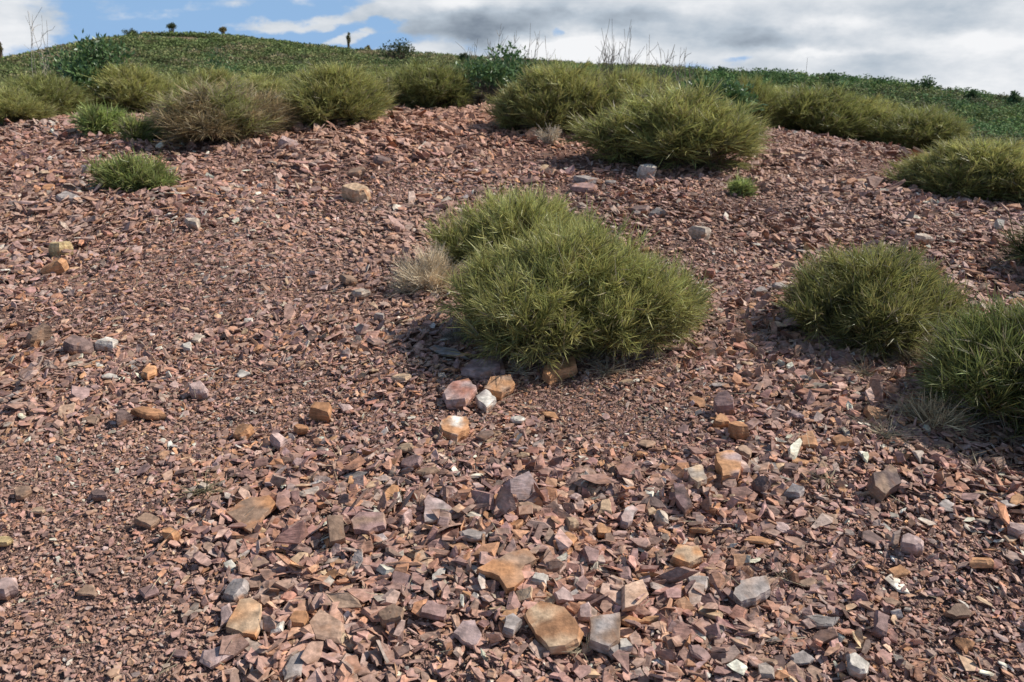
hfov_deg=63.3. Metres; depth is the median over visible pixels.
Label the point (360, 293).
slate stone
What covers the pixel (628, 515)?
flat stone
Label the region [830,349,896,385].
dry grass tuft
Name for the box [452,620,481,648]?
flat stone
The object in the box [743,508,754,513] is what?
slate stone
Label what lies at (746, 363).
slate stone
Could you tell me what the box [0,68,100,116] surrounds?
broom bush
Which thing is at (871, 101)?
broom bush
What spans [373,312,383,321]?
slate stone
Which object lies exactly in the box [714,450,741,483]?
flat stone
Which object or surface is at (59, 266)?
slate stone
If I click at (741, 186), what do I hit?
broom bush
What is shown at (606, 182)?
slate stone
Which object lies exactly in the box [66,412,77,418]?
slate stone
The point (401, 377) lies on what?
slate stone
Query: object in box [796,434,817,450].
slate stone
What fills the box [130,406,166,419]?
slate stone
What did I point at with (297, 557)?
slate stone
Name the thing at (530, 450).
slate stone
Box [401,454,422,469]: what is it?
slate stone
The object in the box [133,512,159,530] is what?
slate stone
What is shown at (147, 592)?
slate stone
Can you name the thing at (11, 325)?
slate stone
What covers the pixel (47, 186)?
slate stone
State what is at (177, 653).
slate stone
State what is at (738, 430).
slate stone
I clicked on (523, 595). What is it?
slate stone
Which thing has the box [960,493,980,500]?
slate stone
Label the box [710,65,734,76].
ridge bush
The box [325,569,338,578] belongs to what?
slate stone
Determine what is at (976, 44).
sky
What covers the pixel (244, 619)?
flat stone
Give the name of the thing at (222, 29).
ridge tree
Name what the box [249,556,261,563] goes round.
slate stone
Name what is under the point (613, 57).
dead stalks
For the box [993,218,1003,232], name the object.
slate stone
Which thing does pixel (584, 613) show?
slate stone
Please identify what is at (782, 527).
slate stone
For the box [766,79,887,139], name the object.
broom bush
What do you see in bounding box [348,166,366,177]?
slate stone
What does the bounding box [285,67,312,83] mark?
broom bush
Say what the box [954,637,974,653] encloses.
slate stone
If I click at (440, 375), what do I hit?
slate stone
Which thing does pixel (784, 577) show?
dry grass tuft
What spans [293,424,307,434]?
slate stone
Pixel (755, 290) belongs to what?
slate stone
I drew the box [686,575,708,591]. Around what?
slate stone
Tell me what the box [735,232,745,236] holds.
slate stone
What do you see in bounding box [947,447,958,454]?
slate stone
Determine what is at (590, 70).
broom bush
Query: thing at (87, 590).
slate stone
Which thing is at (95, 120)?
grass clump
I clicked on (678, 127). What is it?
broom bush
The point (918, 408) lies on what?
dead shrub
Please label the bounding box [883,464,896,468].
slate stone
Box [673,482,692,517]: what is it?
flat stone
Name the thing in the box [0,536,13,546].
slate stone
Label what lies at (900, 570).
slate stone
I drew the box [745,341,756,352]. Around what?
slate stone
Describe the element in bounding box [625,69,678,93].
broom bush
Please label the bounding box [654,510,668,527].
slate stone
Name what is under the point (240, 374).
slate stone
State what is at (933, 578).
slate stone
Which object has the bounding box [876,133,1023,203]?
broom bush
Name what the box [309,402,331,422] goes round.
slate stone
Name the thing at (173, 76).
broom bush
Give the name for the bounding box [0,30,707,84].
scrub
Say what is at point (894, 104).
broom bush
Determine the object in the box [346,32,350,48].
ridge tree
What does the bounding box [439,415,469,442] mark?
flat stone
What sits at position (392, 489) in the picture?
slate stone
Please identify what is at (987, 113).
scrub
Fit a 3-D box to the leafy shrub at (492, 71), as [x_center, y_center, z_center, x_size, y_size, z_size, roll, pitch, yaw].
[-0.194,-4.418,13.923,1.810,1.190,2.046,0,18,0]
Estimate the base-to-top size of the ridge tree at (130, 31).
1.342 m
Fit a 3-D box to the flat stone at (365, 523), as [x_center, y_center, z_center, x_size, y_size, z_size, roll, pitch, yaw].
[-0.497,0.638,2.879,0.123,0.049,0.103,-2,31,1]
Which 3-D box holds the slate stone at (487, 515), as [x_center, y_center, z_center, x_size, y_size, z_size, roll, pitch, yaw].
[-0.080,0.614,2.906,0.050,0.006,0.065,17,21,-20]
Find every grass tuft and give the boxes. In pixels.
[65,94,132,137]
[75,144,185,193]
[161,455,237,510]
[389,481,411,498]
[508,358,535,375]
[563,630,594,662]
[583,352,637,377]
[770,563,806,580]
[779,363,831,395]
[804,454,845,488]
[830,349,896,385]
[852,402,927,446]
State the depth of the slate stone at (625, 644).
2.39 m
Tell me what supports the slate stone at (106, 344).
on the ground
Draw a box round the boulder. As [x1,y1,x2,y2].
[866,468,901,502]
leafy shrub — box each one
[40,29,134,103]
[195,46,244,78]
[452,41,552,96]
[676,75,766,114]
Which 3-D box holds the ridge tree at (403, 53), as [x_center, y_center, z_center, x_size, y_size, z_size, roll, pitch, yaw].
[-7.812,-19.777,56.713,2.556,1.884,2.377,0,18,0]
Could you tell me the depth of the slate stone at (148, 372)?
3.97 m
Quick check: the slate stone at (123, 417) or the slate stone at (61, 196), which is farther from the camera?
the slate stone at (61, 196)
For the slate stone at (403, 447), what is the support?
on the ground
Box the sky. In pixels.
[0,0,1023,96]
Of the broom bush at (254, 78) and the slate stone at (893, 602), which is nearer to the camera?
the slate stone at (893, 602)
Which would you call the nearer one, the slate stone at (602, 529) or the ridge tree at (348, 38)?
the slate stone at (602, 529)
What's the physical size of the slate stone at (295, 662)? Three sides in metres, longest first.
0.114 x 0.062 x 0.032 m
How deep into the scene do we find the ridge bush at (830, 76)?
37.02 m
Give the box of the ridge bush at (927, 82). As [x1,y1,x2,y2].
[905,75,936,91]
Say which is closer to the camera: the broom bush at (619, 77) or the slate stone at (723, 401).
the slate stone at (723, 401)
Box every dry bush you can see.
[120,70,311,151]
[460,77,502,105]
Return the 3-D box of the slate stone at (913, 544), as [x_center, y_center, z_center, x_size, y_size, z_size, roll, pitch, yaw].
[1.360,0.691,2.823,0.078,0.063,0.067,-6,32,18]
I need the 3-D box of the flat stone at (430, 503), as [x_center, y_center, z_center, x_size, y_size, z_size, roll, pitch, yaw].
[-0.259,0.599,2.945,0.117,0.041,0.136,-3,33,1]
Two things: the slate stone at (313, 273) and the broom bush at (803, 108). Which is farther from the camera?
the broom bush at (803, 108)
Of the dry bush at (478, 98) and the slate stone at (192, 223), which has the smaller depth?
the slate stone at (192, 223)
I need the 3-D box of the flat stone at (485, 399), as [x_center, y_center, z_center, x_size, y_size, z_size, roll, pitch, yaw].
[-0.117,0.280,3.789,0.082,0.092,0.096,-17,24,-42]
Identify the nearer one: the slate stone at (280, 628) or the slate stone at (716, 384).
the slate stone at (280, 628)
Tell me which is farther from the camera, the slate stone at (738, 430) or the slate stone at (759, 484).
the slate stone at (738, 430)
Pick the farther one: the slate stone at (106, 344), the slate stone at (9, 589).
the slate stone at (106, 344)
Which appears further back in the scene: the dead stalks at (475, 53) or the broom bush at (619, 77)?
the dead stalks at (475, 53)
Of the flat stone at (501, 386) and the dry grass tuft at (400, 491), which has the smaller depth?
the dry grass tuft at (400, 491)
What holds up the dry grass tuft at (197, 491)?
on the scree
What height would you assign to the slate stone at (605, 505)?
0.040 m
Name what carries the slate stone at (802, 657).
on the ground
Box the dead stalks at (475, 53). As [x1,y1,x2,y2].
[456,35,502,70]
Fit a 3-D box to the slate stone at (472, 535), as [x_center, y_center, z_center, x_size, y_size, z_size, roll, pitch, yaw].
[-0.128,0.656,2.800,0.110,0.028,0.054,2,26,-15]
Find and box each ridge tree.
[0,43,3,57]
[122,28,139,34]
[166,22,177,31]
[218,27,226,33]
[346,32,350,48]
[378,37,415,60]
[459,53,468,61]
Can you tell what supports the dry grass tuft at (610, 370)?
on the ground
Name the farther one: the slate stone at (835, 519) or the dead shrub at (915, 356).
the dead shrub at (915, 356)
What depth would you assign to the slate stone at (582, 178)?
8.27 m
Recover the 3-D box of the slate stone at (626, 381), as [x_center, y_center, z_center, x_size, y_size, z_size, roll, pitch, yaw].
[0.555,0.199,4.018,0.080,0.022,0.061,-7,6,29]
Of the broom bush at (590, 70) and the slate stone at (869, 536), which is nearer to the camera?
the slate stone at (869, 536)
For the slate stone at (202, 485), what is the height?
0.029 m
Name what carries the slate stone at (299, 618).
on the ground
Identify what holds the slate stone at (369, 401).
on the ground
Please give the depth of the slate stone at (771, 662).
2.38 m
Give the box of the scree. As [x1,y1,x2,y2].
[0,100,1023,681]
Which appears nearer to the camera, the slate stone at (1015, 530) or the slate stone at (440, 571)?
the slate stone at (440, 571)
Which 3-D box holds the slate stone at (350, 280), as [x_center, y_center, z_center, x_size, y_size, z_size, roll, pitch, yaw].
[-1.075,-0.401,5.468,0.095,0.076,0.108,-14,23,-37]
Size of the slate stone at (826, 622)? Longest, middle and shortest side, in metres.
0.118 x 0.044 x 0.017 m
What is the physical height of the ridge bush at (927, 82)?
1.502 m
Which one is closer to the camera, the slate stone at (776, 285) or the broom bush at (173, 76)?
the slate stone at (776, 285)
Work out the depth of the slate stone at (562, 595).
2.54 m
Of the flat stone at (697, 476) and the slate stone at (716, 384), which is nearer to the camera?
the flat stone at (697, 476)
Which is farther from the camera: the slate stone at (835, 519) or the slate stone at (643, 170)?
the slate stone at (643, 170)
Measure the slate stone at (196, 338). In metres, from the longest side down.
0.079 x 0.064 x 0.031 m
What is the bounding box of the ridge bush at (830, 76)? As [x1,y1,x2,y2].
[824,70,842,81]
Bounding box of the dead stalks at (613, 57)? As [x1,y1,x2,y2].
[594,20,644,80]
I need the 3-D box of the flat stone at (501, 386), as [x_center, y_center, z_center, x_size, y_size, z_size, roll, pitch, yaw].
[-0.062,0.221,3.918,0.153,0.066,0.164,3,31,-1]
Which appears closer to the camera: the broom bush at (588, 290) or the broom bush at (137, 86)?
the broom bush at (588, 290)
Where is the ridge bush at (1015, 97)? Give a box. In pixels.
[1004,90,1022,104]
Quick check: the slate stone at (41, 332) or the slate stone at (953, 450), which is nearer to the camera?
the slate stone at (953, 450)
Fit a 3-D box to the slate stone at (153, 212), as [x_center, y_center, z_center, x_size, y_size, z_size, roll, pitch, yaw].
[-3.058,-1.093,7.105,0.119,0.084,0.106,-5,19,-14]
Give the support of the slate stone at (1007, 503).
on the ground
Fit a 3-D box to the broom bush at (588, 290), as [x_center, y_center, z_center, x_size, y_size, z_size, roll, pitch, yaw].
[0.384,-0.316,4.500,1.704,0.946,1.460,-5,19,-16]
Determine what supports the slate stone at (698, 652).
on the ground
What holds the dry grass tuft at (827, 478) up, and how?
on the scree
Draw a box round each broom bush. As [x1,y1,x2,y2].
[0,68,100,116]
[0,73,65,112]
[0,82,61,124]
[75,58,183,113]
[112,111,164,141]
[156,68,216,88]
[166,63,254,96]
[228,66,302,89]
[253,78,288,100]
[274,57,400,125]
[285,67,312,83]
[362,62,408,80]
[375,58,477,109]
[419,170,609,270]
[426,191,717,379]
[478,56,625,133]
[548,61,613,80]
[554,66,787,173]
[577,58,663,121]
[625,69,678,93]
[666,73,724,94]
[721,173,759,196]
[730,71,786,128]
[757,79,805,98]
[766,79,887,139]
[769,230,984,365]
[787,89,902,140]
[858,103,973,153]
[864,97,904,112]
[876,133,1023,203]
[896,101,976,141]
[904,281,1023,443]
[976,136,1023,155]
[996,211,1023,265]
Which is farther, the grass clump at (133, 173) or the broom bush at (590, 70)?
the broom bush at (590, 70)
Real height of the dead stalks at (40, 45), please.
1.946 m
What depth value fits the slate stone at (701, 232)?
6.57 m
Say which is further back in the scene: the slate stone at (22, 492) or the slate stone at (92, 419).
the slate stone at (92, 419)
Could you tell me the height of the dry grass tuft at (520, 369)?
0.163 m
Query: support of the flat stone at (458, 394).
on the ground
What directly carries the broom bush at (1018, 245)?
on the ground
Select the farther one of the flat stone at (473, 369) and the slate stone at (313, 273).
the slate stone at (313, 273)
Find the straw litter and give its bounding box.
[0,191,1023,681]
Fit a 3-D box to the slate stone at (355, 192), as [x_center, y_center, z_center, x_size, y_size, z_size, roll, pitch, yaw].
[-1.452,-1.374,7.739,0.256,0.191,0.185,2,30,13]
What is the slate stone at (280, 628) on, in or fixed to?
on the scree
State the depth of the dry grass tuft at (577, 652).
2.39 m
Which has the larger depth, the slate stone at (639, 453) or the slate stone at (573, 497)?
the slate stone at (639, 453)
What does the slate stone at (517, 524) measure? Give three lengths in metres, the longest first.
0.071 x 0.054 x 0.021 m
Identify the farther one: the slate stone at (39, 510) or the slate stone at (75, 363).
the slate stone at (75, 363)
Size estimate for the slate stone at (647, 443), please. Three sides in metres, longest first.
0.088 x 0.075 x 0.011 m
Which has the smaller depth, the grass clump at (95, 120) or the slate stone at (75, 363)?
the slate stone at (75, 363)
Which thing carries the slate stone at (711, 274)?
on the ground
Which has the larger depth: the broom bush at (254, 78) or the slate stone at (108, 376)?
the broom bush at (254, 78)
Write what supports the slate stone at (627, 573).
on the ground
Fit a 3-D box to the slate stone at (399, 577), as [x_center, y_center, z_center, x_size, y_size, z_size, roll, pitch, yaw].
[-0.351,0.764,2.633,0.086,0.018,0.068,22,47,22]
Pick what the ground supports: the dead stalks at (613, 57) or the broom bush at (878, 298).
the broom bush at (878, 298)
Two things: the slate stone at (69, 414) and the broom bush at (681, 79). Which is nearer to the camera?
the slate stone at (69, 414)
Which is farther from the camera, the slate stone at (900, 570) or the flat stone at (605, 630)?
the slate stone at (900, 570)
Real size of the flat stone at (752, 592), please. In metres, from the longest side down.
0.134 x 0.109 x 0.051 m
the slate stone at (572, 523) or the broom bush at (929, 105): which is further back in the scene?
the broom bush at (929, 105)
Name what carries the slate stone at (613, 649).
on the ground
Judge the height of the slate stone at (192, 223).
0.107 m
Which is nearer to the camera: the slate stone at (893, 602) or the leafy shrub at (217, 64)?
the slate stone at (893, 602)
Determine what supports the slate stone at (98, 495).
on the ground
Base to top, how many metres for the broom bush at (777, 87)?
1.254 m
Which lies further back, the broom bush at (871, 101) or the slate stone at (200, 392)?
the broom bush at (871, 101)
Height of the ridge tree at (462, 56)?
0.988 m
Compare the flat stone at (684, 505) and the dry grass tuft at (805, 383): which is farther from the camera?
the dry grass tuft at (805, 383)
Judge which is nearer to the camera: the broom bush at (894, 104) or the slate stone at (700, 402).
the slate stone at (700, 402)
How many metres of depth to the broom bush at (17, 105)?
11.69 m
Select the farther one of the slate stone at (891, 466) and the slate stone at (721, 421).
the slate stone at (721, 421)
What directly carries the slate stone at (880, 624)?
on the ground
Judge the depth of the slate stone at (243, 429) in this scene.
3.48 m
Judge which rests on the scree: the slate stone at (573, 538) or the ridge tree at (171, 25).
the slate stone at (573, 538)
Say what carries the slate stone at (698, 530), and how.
on the ground
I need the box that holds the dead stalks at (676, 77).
[633,34,696,89]
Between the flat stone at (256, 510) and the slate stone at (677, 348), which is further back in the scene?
the slate stone at (677, 348)
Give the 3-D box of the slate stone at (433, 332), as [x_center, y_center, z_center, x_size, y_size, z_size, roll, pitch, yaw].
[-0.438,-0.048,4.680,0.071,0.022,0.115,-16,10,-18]
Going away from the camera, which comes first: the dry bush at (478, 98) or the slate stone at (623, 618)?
the slate stone at (623, 618)
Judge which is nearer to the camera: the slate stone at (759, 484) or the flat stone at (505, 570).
the flat stone at (505, 570)
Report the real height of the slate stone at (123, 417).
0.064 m
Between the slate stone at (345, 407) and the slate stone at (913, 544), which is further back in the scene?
the slate stone at (345, 407)
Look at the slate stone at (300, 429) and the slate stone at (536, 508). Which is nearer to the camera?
the slate stone at (536, 508)
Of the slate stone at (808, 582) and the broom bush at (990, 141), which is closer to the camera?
the slate stone at (808, 582)
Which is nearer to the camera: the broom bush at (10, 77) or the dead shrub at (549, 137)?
the dead shrub at (549, 137)
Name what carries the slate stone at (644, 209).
on the ground
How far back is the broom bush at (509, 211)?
5.57 m
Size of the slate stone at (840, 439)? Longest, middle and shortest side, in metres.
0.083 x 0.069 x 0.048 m
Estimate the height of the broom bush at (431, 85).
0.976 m
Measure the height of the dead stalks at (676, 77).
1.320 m
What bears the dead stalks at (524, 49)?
on the scree
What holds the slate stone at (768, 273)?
on the ground
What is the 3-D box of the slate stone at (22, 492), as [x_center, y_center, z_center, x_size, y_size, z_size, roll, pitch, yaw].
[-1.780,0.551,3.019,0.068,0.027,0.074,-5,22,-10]
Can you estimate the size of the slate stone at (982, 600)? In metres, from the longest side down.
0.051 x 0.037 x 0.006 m
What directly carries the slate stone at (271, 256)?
on the ground
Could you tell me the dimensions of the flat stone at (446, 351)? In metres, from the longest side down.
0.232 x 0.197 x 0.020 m
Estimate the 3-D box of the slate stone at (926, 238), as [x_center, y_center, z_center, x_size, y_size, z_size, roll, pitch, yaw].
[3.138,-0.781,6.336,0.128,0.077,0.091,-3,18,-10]
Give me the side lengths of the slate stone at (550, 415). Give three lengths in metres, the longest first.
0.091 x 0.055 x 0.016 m
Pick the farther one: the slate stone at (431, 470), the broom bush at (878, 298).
the broom bush at (878, 298)
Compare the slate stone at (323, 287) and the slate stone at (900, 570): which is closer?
the slate stone at (900, 570)
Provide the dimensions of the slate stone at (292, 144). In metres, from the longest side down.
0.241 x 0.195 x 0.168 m
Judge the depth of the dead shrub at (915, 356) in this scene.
4.28 m
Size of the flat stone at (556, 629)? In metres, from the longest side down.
0.176 x 0.164 x 0.051 m
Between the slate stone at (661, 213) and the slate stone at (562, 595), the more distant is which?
the slate stone at (661, 213)
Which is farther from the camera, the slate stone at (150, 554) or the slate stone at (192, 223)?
the slate stone at (192, 223)
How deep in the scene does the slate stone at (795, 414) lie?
3.72 m
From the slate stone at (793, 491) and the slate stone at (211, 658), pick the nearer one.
the slate stone at (211, 658)
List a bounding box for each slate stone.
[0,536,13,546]
[0,577,18,600]
[4,323,16,327]
[14,485,31,499]
[26,323,51,347]
[31,506,45,513]
[41,184,54,190]
[41,258,68,275]
[48,241,72,256]
[56,191,79,203]
[63,335,95,357]
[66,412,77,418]
[67,361,82,366]
[76,584,98,596]
[85,415,98,424]
[91,489,107,500]
[95,337,117,351]
[101,230,112,236]
[101,373,118,378]
[115,408,132,426]
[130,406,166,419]
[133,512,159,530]
[135,463,150,475]
[137,584,158,599]
[141,365,156,379]
[143,551,154,558]
[149,209,162,215]
[162,527,180,540]
[172,649,187,657]
[182,342,191,351]
[184,217,200,230]
[185,213,194,217]
[189,381,208,400]
[191,334,204,342]
[199,482,209,489]
[199,646,232,669]
[220,603,232,627]
[223,578,248,603]
[233,423,254,440]
[236,370,249,378]
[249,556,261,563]
[266,253,279,259]
[269,433,287,451]
[270,621,284,635]
[278,136,299,150]
[283,650,303,681]
[289,610,308,626]
[291,552,307,562]
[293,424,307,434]
[303,591,315,600]
[309,271,317,275]
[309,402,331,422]
[319,284,327,290]
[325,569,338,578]
[338,274,357,285]
[338,403,353,411]
[339,471,366,478]
[341,182,370,202]
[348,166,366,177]
[351,288,370,298]
[363,398,376,404]
[372,155,392,166]
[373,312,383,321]
[377,603,403,628]
[385,484,398,500]
[391,373,411,381]
[391,571,410,588]
[396,442,412,452]
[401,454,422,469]
[414,467,439,476]
[419,600,447,621]
[428,329,439,334]
[432,568,445,580]
[437,373,446,378]
[453,144,466,152]
[458,529,487,542]
[483,510,494,519]
[502,613,521,637]
[510,415,525,423]
[511,519,522,528]
[515,586,532,604]
[516,501,541,512]
[524,446,538,455]
[530,572,548,588]
[541,412,558,419]
[552,587,573,604]
[565,517,578,531]
[565,531,577,545]
[569,492,581,500]
[570,182,597,193]
[573,175,600,183]
[578,602,591,621]
[583,546,598,564]
[596,523,610,537]
[598,498,611,517]
[601,413,609,419]
[604,180,615,185]
[607,644,620,659]
[616,564,631,580]
[618,379,633,384]
[619,638,632,650]
[620,615,644,627]
[628,205,649,214]
[635,451,647,456]
[636,164,656,179]
[638,439,655,447]
[640,496,666,509]
[648,207,667,217]
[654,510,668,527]
[666,347,683,350]
[677,424,688,433]
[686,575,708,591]
[688,226,710,239]
[688,644,710,664]
[689,396,705,407]
[689,527,712,533]
[703,268,714,278]
[710,382,727,386]
[713,390,733,414]
[713,413,729,428]
[728,421,748,439]
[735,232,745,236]
[735,445,751,462]
[741,361,752,365]
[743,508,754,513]
[744,536,774,544]
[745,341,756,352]
[751,476,770,497]
[752,286,767,295]
[759,657,777,665]
[764,270,771,276]
[772,282,788,290]
[774,522,789,533]
[783,483,804,500]
[785,409,804,419]
[790,650,814,665]
[792,458,808,465]
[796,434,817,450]
[797,577,816,587]
[801,614,839,628]
[817,513,837,524]
[831,434,854,446]
[846,653,869,679]
[861,530,883,544]
[863,405,889,419]
[871,610,889,638]
[881,597,902,606]
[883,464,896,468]
[886,564,910,577]
[900,533,923,555]
[907,417,922,423]
[915,233,933,244]
[928,576,938,581]
[938,499,953,512]
[943,603,972,619]
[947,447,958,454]
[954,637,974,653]
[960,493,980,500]
[969,557,993,567]
[972,465,985,470]
[976,596,991,606]
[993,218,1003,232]
[993,632,1008,641]
[999,500,1019,507]
[1007,522,1023,538]
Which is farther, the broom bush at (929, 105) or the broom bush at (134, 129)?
the broom bush at (929, 105)
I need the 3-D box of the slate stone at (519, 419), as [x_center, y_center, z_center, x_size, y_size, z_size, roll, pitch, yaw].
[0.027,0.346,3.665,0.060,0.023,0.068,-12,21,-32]
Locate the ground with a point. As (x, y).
(434, 645)
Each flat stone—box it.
[226,495,276,533]
[226,597,261,639]
[327,515,345,548]
[351,511,386,535]
[423,495,454,524]
[429,344,470,359]
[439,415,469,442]
[442,378,476,409]
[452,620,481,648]
[461,358,500,380]
[475,389,495,412]
[476,548,536,593]
[483,374,514,400]
[487,348,504,374]
[523,601,583,654]
[542,356,577,385]
[588,612,620,655]
[619,505,637,528]
[669,544,703,568]
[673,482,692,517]
[684,464,706,488]
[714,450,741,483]
[733,575,770,608]
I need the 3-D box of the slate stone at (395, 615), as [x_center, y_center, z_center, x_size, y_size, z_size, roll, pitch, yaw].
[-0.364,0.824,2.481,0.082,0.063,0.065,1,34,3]
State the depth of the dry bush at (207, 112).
9.99 m
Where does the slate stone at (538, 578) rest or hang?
on the ground
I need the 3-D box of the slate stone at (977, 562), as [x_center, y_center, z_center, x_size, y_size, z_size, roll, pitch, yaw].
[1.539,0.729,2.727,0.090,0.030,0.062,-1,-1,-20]
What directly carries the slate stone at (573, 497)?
on the ground
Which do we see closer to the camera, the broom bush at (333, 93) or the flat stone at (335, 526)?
the flat stone at (335, 526)
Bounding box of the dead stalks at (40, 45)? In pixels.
[25,9,62,79]
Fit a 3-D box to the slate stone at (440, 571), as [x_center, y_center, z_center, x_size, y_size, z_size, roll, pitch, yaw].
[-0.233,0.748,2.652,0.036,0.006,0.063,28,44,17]
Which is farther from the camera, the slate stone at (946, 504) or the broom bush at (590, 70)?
the broom bush at (590, 70)
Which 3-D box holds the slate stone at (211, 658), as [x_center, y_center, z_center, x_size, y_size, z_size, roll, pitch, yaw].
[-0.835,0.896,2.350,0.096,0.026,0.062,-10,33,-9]
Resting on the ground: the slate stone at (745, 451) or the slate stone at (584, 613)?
the slate stone at (745, 451)
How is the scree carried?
on the ground
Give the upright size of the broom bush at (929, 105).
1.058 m
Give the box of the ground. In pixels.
[0,35,1023,681]
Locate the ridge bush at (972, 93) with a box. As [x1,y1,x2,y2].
[962,89,983,103]
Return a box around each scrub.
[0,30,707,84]
[570,64,1023,145]
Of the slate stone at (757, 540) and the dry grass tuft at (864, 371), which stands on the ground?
the slate stone at (757, 540)
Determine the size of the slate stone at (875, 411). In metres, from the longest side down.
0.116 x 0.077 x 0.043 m
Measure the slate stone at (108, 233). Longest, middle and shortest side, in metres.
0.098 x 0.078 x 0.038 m
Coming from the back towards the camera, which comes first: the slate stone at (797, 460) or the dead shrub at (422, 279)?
the dead shrub at (422, 279)
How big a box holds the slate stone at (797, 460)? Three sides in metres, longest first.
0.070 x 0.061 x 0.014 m
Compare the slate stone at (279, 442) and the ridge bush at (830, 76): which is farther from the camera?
the ridge bush at (830, 76)
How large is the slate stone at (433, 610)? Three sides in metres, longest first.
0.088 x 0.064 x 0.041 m
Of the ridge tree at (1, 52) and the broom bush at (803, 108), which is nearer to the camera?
the broom bush at (803, 108)
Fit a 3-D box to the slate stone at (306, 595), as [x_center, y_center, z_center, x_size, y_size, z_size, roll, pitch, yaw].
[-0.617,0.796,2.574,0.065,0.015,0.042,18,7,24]
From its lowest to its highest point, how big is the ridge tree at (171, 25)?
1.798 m
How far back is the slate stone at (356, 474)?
3.19 m
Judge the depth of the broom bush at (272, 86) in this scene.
14.43 m
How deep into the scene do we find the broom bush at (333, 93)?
11.10 m
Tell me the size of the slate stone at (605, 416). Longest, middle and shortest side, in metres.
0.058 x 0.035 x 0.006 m
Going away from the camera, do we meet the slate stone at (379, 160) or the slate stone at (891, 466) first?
the slate stone at (891, 466)
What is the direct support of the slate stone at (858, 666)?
on the ground
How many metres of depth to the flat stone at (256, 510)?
2.96 m
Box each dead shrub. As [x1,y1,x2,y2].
[382,241,466,298]
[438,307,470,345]
[534,123,563,145]
[883,384,980,438]
[888,330,936,365]
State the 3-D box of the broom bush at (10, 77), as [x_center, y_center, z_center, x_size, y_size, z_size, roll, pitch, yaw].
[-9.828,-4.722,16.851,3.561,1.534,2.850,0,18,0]
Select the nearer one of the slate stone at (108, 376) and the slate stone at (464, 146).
the slate stone at (108, 376)
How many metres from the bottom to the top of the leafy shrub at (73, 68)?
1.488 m
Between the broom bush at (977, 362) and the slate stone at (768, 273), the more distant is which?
the slate stone at (768, 273)
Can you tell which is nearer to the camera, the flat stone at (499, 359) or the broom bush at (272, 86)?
the flat stone at (499, 359)
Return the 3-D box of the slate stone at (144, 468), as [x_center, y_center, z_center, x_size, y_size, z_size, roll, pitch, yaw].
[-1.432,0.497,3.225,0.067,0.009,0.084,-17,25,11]
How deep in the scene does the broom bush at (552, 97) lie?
10.70 m
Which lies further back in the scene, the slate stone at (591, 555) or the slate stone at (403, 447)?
the slate stone at (403, 447)
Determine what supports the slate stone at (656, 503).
on the ground
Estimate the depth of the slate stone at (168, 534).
2.81 m
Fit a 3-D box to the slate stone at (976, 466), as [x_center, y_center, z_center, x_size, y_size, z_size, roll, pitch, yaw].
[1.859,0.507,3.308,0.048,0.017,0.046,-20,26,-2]
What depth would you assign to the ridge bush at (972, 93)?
35.28 m
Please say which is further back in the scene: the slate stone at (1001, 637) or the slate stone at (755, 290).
the slate stone at (755, 290)
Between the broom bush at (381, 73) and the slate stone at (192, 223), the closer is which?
the slate stone at (192, 223)
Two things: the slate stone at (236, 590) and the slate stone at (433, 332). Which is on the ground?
the slate stone at (236, 590)
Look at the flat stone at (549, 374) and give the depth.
4.09 m
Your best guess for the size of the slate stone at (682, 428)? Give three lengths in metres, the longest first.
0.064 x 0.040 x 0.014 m
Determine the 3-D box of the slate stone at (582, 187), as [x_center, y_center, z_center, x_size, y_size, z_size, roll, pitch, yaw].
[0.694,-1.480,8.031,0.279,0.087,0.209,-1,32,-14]
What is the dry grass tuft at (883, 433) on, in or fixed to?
on the scree
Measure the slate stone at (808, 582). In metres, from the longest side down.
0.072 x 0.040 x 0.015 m
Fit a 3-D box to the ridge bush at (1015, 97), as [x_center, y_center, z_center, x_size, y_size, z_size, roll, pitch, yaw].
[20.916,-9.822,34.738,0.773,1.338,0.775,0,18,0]
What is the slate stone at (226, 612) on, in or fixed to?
on the ground
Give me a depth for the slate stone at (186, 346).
4.32 m
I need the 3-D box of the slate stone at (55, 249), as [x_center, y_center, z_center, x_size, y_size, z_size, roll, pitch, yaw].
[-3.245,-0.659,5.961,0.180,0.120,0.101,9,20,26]
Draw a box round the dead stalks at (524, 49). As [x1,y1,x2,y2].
[487,23,551,66]
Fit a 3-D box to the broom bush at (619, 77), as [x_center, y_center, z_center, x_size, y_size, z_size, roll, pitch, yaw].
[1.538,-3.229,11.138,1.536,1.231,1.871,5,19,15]
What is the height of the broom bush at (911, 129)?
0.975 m
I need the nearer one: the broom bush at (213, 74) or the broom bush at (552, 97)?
the broom bush at (552, 97)
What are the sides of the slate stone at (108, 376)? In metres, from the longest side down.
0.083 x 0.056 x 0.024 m
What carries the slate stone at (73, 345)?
on the ground
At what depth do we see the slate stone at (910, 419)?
3.64 m
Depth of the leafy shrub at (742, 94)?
12.41 m
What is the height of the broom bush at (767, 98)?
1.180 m

